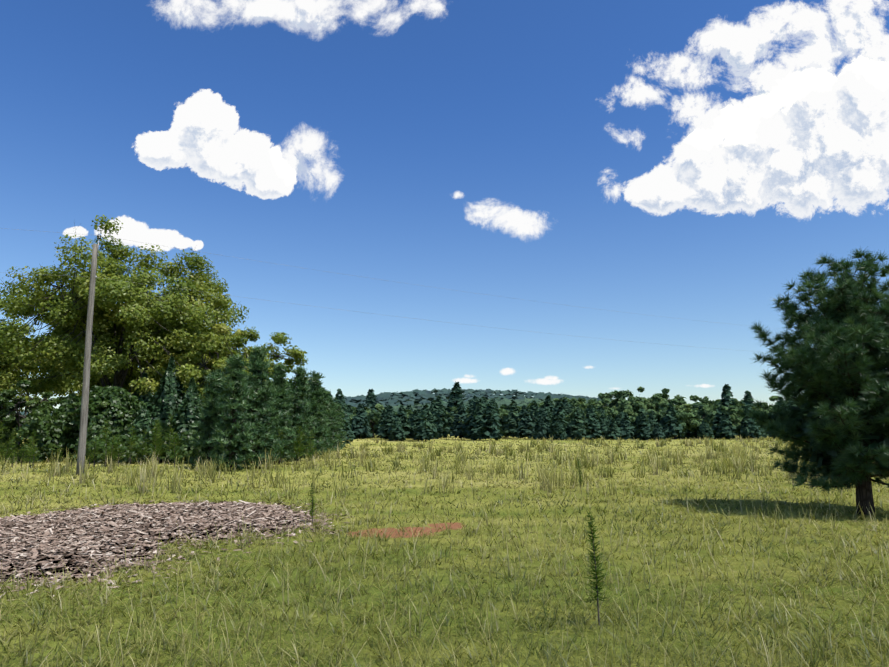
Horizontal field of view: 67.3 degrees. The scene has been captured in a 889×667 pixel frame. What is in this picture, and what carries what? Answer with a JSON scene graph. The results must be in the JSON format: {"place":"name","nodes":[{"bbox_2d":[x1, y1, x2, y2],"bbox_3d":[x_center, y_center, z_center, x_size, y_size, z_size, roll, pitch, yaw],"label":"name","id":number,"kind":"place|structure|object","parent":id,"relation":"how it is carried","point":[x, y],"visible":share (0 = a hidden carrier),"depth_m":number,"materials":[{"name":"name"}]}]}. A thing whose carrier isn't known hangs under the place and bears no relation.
{"place":"outdoors","nodes":[
{"label":"outdoors","id":0,"kind":"place"},
{"bbox_2d":[16,404,527,433],"bbox_3d":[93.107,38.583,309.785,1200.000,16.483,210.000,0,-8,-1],"label":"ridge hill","id":1,"kind":"structure","parent":0,"point":[502,406],"depth_m":312.63,"materials":[{"name":"green plant"}]},
{"bbox_2d":[24,397,608,417],"bbox_3d":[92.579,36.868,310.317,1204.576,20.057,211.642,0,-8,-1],"label":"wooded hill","id":2,"kind":"structure","parent":1,"relation":"on","point":[507,402],"depth_m":326.50,"materials":[{"name":"green plant"}]},
{"bbox_2d":[355,394,532,407],"bbox_3d":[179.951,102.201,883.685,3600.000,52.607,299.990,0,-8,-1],"label":"ridge hill","id":3,"kind":"structure","parent":0,"point":[416,403],"depth_m":873.62,"materials":[{"name":"green plant"}]},
{"bbox_2d":[15,388,611,414],"bbox_3d":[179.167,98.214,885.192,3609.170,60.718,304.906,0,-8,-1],"label":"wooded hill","id":4,"kind":"structure","parent":3,"relation":"on","point":[401,397],"depth_m":884.05,"materials":[{"name":"green plant"}]},
{"bbox_2d":[0,433,888,666],"bbox_3d":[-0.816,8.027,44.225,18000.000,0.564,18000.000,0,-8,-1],"label":"ground","id":5,"kind":"structure","parent":0,"point":[458,523],"depth_m":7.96,"materials":[{"name":"green plant"}]},
{"bbox_2d":[1,312,51,401],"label":"hardwood","id":6,"kind":"object","parent":5,"relation":"on","point":[18,395],"depth_m":58.52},
{"bbox_2d":[0,380,64,461],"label":"tree","id":7,"kind":"object","parent":5,"relation":"on","point":[9,420],"depth_m":33.81,"materials":[{"name":"green plant"}]},
{"bbox_2d":[0,296,68,411],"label":"hardwood","id":8,"kind":"object","parent":5,"relation":"on","point":[24,371],"depth_m":43.39,"materials":[{"name":"green plant"}]},
{"bbox_2d":[76,244,97,474],"bbox_3d":[-12.684,0.971,23.742,0.304,8.551,0.267,0,-8,-1],"label":"utility pole","id":9,"kind":"object","parent":5,"relation":"on","point":[84,404],"visible":0.92,"depth_m":23.64,"materials":[{"name":"grey wood"}]},
{"bbox_2d":[32,333,152,395],"bbox_3d":[-29.447,4.546,61.976,14.556,12.692,12.752,0,-8,-1],"label":"hardwood","id":10,"kind":"object","parent":5,"relation":"on","point":[78,394],"depth_m":58.23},
{"bbox_2d":[62,385,126,433],"bbox_3d":[-17.463,4.648,33.819,3.365,3.975,3.186,0,-8,-1],"label":"tree","id":11,"kind":"object","parent":5,"relation":"on","point":[101,405],"depth_m":33.15,"materials":[{"name":"green plant"}]},
{"bbox_2d":[31,319,186,396],"bbox_3d":[-25.197,3.181,51.353,12.474,12.162,10.519,0,-8,-1],"label":"hardwood","id":12,"kind":"object","parent":5,"relation":"on","point":[71,389],"depth_m":47.86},
{"bbox_2d":[0,385,222,464],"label":"understory shrub","id":13,"kind":"object","parent":5,"relation":"on","point":[53,435],"depth_m":32.91,"materials":[{"name":"green plant"}]},
{"bbox_2d":[0,215,249,401],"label":"hardwood","id":14,"kind":"object","parent":5,"relation":"on","point":[112,294],"depth_m":37.34,"materials":[{"name":"green plant"}]},
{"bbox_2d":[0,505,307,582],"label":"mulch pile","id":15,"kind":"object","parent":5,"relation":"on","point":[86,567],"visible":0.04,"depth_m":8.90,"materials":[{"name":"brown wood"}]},
{"bbox_2d":[0,414,315,467],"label":"bushes","id":16,"kind":"object","parent":5,"relation":"on","point":[158,443],"depth_m":29.67,"materials":[{"name":"green plant"}]},
{"bbox_2d":[0,500,352,600],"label":"mulch chips","id":17,"kind":"object","parent":5,"relation":"on","point":[167,514],"visible":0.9,"depth_m":10.41,"materials":[{"name":"brown wood"}]},
{"bbox_2d":[123,356,244,463],"bbox_3d":[-13.990,3.886,34.062,10.192,5.506,5.752,0,-8,-1],"label":"cedar","id":18,"kind":"object","parent":5,"relation":"on","point":[165,401],"depth_m":33.01,"materials":[{"name":"green plant"}]},
{"bbox_2d":[186,368,228,468],"bbox_3d":[-9.750,3.574,27.750,2.230,4.349,1.939,0,-8,-1],"label":"pine","id":19,"kind":"object","parent":5,"relation":"on","point":[214,380],"depth_m":27.64,"materials":[{"name":"green plant"}]},
{"bbox_2d":[150,323,285,400],"bbox_3d":[-13.170,3.583,39.064,7.483,7.799,7.628,0,-8,-1],"label":"tree","id":20,"kind":"object","parent":5,"relation":"on","point":[204,346],"depth_m":37.10,"materials":[{"name":"green plant"}]},
{"bbox_2d":[206,353,266,470],"bbox_3d":[-8.283,3.170,26.647,2.391,4.875,2.628,0,-8,-1],"label":"pine","id":21,"kind":"object","parent":5,"relation":"on","point":[234,362],"depth_m":26.47,"materials":[{"name":"green plant"}]},
{"bbox_2d":[200,317,308,404],"bbox_3d":[-18.579,4.498,59.549,13.002,11.941,12.091,0,-8,-1],"label":"hardwood","id":22,"kind":"object","parent":5,"relation":"on","point":[298,356],"depth_m":59.45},
{"bbox_2d":[224,344,292,468],"bbox_3d":[-7.928,3.140,28.695,3.194,5.525,2.930,0,-8,-1],"label":"pine","id":23,"kind":"object","parent":5,"relation":"on","point":[257,356],"depth_m":28.39,"materials":[{"name":"green plant"}]},
{"bbox_2d":[264,376,273,432],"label":"pine","id":24,"kind":"object","parent":5,"relation":"on","point":[266,394],"depth_m":36.09,"materials":[{"name":"green plant"}]},
{"bbox_2d":[262,363,302,464],"bbox_3d":[-7.952,3.781,31.438,2.593,4.990,2.522,0,-8,-1],"label":"pine","id":25,"kind":"object","parent":5,"relation":"on","point":[281,405],"depth_m":31.32,"materials":[{"name":"green plant"}]},
{"bbox_2d":[279,380,300,451],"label":"pine","id":26,"kind":"object","parent":5,"relation":"on","point":[288,387],"depth_m":38.28,"materials":[{"name":"green plant"}]},
{"bbox_2d":[282,365,323,460],"bbox_3d":[-7.336,4.104,34.110,2.679,5.058,2.625,0,-8,-1],"label":"pine","id":27,"kind":"object","parent":5,"relation":"on","point":[296,382],"depth_m":33.96,"materials":[{"name":"green plant"}]},
{"bbox_2d":[303,383,327,441],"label":"pine","id":28,"kind":"object","parent":5,"relation":"on","point":[319,416],"depth_m":42.19,"materials":[{"name":"green plant"}]},
{"bbox_2d":[302,370,337,456],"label":"pine","id":29,"kind":"object","parent":5,"relation":"on","point":[318,399],"depth_m":38.22,"materials":[{"name":"green plant"}]},
{"bbox_2d":[319,387,340,453],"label":"pine","id":30,"kind":"object","parent":5,"relation":"on","point":[329,412],"depth_m":45.25,"materials":[{"name":"green plant"}]},
{"bbox_2d":[307,380,354,444],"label":"planted pines","id":31,"kind":"object","parent":5,"relation":"on","point":[346,427],"visible":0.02,"depth_m":70.65,"materials":[{"name":"green plant"}]},
{"bbox_2d":[328,396,347,449],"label":"pine","id":32,"kind":"object","parent":5,"relation":"on","point":[333,405],"depth_m":53.18,"materials":[{"name":"green plant"}]},
{"bbox_2d":[334,402,351,447],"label":"pine","id":33,"kind":"object","parent":5,"relation":"on","point":[340,413],"depth_m":61.04,"materials":[{"name":"green plant"}]},
{"bbox_2d":[347,403,392,437],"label":"hardwood","id":34,"kind":"object","parent":5,"relation":"on","point":[373,415],"depth_m":114.43,"materials":[{"name":"green plant"}]},
{"bbox_2d":[0,437,808,480],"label":"tall grass tufts","id":35,"kind":"object","parent":5,"relation":"on","point":[725,464],"visible":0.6,"depth_m":28.73,"materials":[{"name":"green plant"}]},
{"bbox_2d":[395,409,427,427],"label":"hardwood","id":36,"kind":"object","parent":5,"relation":"on","point":[408,412],"visible":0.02,"depth_m":114.72,"materials":[{"name":"green plant"}]},
{"bbox_2d":[47,435,816,497],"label":"broomsedge tufts","id":37,"kind":"object","parent":5,"relation":"on","point":[499,452],"visible":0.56,"depth_m":24.00,"materials":[{"name":"green plant"}]},
{"bbox_2d":[307,457,611,625],"bbox_3d":[0.165,2.921,12.130,4.932,0.988,12.835,-2,-8,11],"label":"dog fennel","id":38,"kind":"object","parent":5,"relation":"on","point":[597,582],"depth_m":5.60,"materials":[{"name":"green plant"}]},
{"bbox_2d":[445,406,491,428],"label":"hardwood","id":39,"kind":"object","parent":5,"relation":"on","point":[447,415],"visible":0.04,"depth_m":115.86,"materials":[{"name":"green plant"}]},
{"bbox_2d":[498,408,516,427],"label":"hardwood","id":40,"kind":"object","parent":5,"relation":"on","point":[503,413],"depth_m":118.66,"materials":[{"name":"green plant"}]},
{"bbox_2d":[526,397,576,409],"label":"hardwood","id":41,"kind":"object","parent":5,"relation":"on","point":[555,401],"visible":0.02,"depth_m":148.33,"materials":[{"name":"green plant"}]},
{"bbox_2d":[374,406,738,435],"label":"trees","id":42,"kind":"object","parent":5,"relation":"on","point":[601,408],"visible":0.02,"depth_m":138.08,"materials":[{"name":"green plant"}]},
{"bbox_2d":[553,397,588,408],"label":"hardwood","id":43,"kind":"object","parent":5,"relation":"on","point":[579,401],"visible":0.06,"depth_m":153.00,"materials":[{"name":"green plant"}]},
{"bbox_2d":[346,382,802,440],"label":"tree line","id":44,"kind":"object","parent":5,"relation":"on","point":[554,421],"depth_m":102.58,"materials":[{"name":"green plant"}]},
{"bbox_2d":[566,405,600,430],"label":"hardwood","id":45,"kind":"object","parent":5,"relation":"on","point":[570,415],"depth_m":110.12,"materials":[{"name":"green plant"}]},
{"bbox_2d":[578,402,616,417],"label":"hardwood","id":46,"kind":"object","parent":5,"relation":"on","point":[611,411],"depth_m":141.62,"materials":[{"name":"green plant"}]},
{"bbox_2d":[588,389,661,413],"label":"hardwood","id":47,"kind":"object","parent":5,"relation":"on","point":[619,396],"depth_m":147.88,"materials":[{"name":"green plant"}]},
{"bbox_2d":[609,396,664,421],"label":"hardwood","id":48,"kind":"object","parent":5,"relation":"on","point":[629,409],"depth_m":142.51,"materials":[{"name":"green plant"}]},
{"bbox_2d":[635,386,685,413],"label":"hardwood","id":49,"kind":"object","parent":5,"relation":"on","point":[665,399],"depth_m":148.69,"materials":[{"name":"green plant"}]},
{"bbox_2d":[646,406,699,438],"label":"hardwood","id":50,"kind":"object","parent":5,"relation":"on","point":[685,415],"depth_m":108.01,"materials":[{"name":"green plant"}]},
{"bbox_2d":[665,403,697,418],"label":"hardwood","id":51,"kind":"object","parent":5,"relation":"on","point":[678,409],"visible":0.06,"depth_m":128.50,"materials":[{"name":"green plant"}]},
{"bbox_2d":[673,395,713,437],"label":"hardwood","id":52,"kind":"object","parent":5,"relation":"on","point":[695,398],"depth_m":139.73,"materials":[{"name":"green plant"}]},
{"bbox_2d":[691,405,736,438],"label":"hardwood","id":53,"kind":"object","parent":5,"relation":"on","point":[709,412],"depth_m":110.95,"materials":[{"name":"green plant"}]},
{"bbox_2d":[699,396,744,406],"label":"hardwood","id":54,"kind":"object","parent":5,"relation":"on","point":[712,402],"depth_m":140.45,"materials":[{"name":"green plant"}]},
{"bbox_2d":[709,405,766,438],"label":"hardwood","id":55,"kind":"object","parent":5,"relation":"on","point":[733,409],"depth_m":106.66,"materials":[{"name":"green plant"}]},
{"bbox_2d":[736,402,774,437],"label":"hardwood","id":56,"kind":"object","parent":5,"relation":"on","point":[759,408],"depth_m":131.25,"materials":[{"name":"green plant"}]},
{"bbox_2d":[768,396,804,411],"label":"hardwood","id":57,"kind":"object","parent":5,"relation":"on","point":[773,398],"visible":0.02,"depth_m":136.81,"materials":[{"name":"green plant"}]},
{"bbox_2d":[735,245,888,515],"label":"pine","id":58,"kind":"object","parent":5,"relation":"on","point":[844,332],"depth_m":13.00,"materials":[{"name":"green plant"}]},
{"bbox_2d":[0,0,888,409],"label":"sky","id":59,"kind":"structure","parent":0,"point":[691,160],"materials":[{"name":"blue"}]},
{"bbox_3d":[-12.731,-3.151,24.375,0.225,0.730,0.050,0,-8,-1],"label":"pole","id":60,"kind":"object","parent":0,"visible":0},
{"bbox_2d":[4,228,790,351],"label":"power lines","id":61,"kind":"object","parent":60,"relation":"attached to","point":[359,276],"visible":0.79,"depth_m":28.58,"materials":[{"name":"silver metal"}]}
]}

